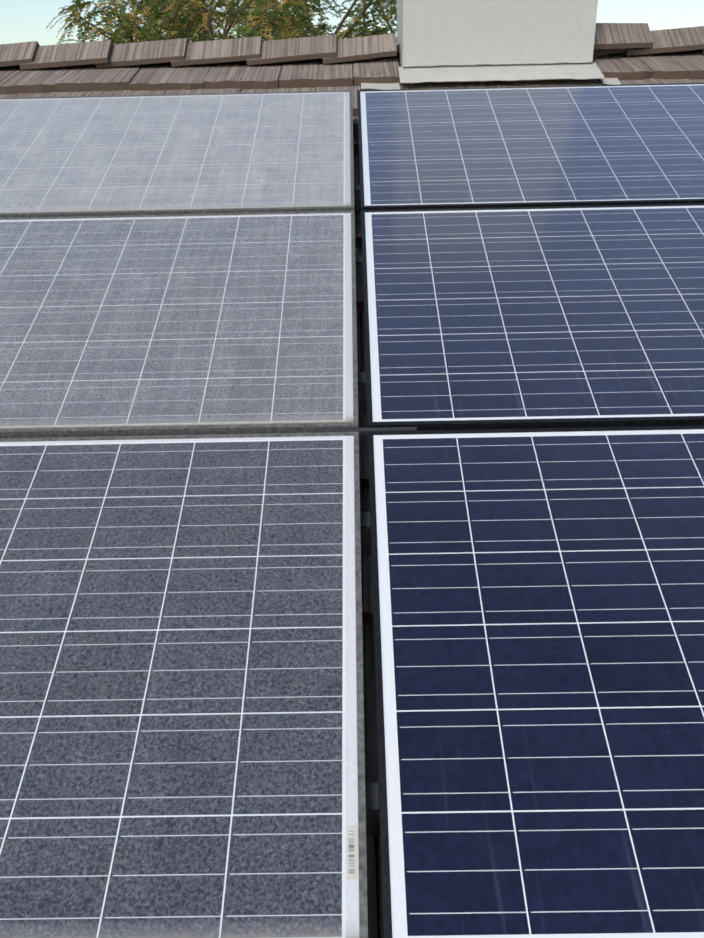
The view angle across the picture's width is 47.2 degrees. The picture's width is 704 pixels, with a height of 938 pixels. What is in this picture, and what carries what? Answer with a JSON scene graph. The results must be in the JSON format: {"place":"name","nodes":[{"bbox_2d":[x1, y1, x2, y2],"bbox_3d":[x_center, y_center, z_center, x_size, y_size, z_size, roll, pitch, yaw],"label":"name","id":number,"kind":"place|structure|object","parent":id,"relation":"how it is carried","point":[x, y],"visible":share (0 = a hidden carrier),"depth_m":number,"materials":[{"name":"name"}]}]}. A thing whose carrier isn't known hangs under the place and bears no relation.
{"place":"outdoors","nodes":[
{"label":"outdoors","id":0,"kind":"place"},
{"bbox_2d":[0,0,703,45],"label":"sky","id":1,"kind":"structure","parent":0,"point":[20,20],"materials":[{"name":"white"}]},
{"label":"ground","id":2,"kind":"structure","parent":0,"visible":0},
{"bbox_2d":[45,0,396,43],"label":"foliage","id":3,"kind":"object","parent":2,"relation":"on","point":[177,19],"visible":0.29,"depth_m":10.67,"materials":[{"name":"green plant"}]},
{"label":"house walls","id":4,"kind":"object","parent":2,"relation":"on","visible":0},
{"bbox_2d":[0,44,701,68],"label":"ridge tiles","id":5,"kind":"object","parent":4,"relation":"on","point":[389,57],"depth_m":3.93,"materials":[{"name":"concrete"}]},
{"bbox_2d":[0,52,703,937],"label":"roof tiles","id":6,"kind":"structure","parent":4,"relation":"on","point":[286,76],"depth_m":3.59,"materials":[{"name":"concrete"}]},
{"bbox_2d":[0,26,703,69],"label":"roof tiles","id":7,"kind":"object","parent":6,"relation":"on","point":[328,49],"visible":0.83,"depth_m":3.77,"materials":[{"name":"concrete"}]},
{"bbox_2d":[594,23,653,48],"bbox_3d":[1.242,-2.008,3.732,0.332,0.116,0.122,-6,25,-10],"label":"tile","id":8,"kind":"object","parent":7,"relation":"on","point":[620,35],"visible":0.84,"depth_m":3.72,"materials":[{"name":"concrete"}]},
{"bbox_2d":[353,119,379,835],"bbox_3d":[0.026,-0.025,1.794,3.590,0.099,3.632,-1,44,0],"label":"mounting clamp","id":9,"kind":"object","parent":6,"relation":"on","point":[372,808],"visible":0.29,"depth_m":1.61,"materials":[{"name":"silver metal"}]},
{"bbox_2d":[0,90,353,217],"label":"solar panel","id":10,"kind":"object","parent":9,"relation":"on","point":[255,152],"visible":1,"depth_m":2.77,"materials":[{"name":"grey glass"}]},
{"bbox_2d":[0,211,358,437],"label":"solar panel","id":11,"kind":"object","parent":9,"relation":"on","point":[182,324],"visible":1,"depth_m":2.03,"materials":[{"name":"grey glass"}]},
{"bbox_2d":[0,432,367,937],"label":"solar panel","id":12,"kind":"object","parent":9,"relation":"on","point":[182,752],"visible":1,"depth_m":1.29,"materials":[{"name":"grey glass"}]},
{"bbox_2d":[346,825,357,879],"bbox_3d":[0.000,0.526,1.107,0.015,0.004,0.072,-1,41,0],"label":"barcode label","id":13,"kind":"object","parent":12,"relation":"attached to","point":[351,855],"visible":1,"depth_m":1.10,"materials":[{"name":"white paper"}]},
{"bbox_2d":[314,427,416,434],"bbox_3d":[0.033,0.272,1.377,0.220,0.014,1.023,-1,44,0],"label":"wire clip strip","id":14,"kind":"object","parent":9,"relation":"attached to","point":[362,431],"visible":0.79,"depth_m":1.74,"materials":[{"name":"black metal"}]},
{"bbox_2d":[357,83,703,209],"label":"solar panel","id":15,"kind":"object","parent":9,"relation":"on","point":[547,146],"visible":1,"depth_m":2.77,"materials":[{"name":"blue glass"}]},
{"bbox_2d":[361,203,703,430],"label":"solar panel","id":16,"kind":"object","parent":9,"relation":"on","point":[537,317],"visible":1,"depth_m":2.03,"materials":[{"name":"blue glass"}]},
{"bbox_2d":[368,425,703,937],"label":"solar panel","id":17,"kind":"object","parent":9,"relation":"on","point":[538,608],"visible":1,"depth_m":1.29,"materials":[{"name":"blue glass"}]},
{"bbox_2d":[361,63,620,89],"bbox_3d":[0.610,-1.746,3.582,1.140,0.037,0.200,-1,44,0],"label":"chimney flashing","id":18,"kind":"object","parent":6,"relation":"on","point":[497,73],"visible":0.96,"depth_m":3.56,"materials":[{"name":"grey metal"}]},
{"bbox_2d":[397,0,597,66],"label":"chimney","id":19,"kind":"object","parent":6,"relation":"on","point":[438,33],"visible":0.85,"depth_m":3.57,"materials":[{"name":"paint"}]},
{"bbox_2d":[353,77,379,937],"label":"roof deck","id":20,"kind":"structure","parent":4,"relation":"attached to","point":[377,895],"depth_m":1.30,"materials":[{"name":"grey fabric"}]}
]}

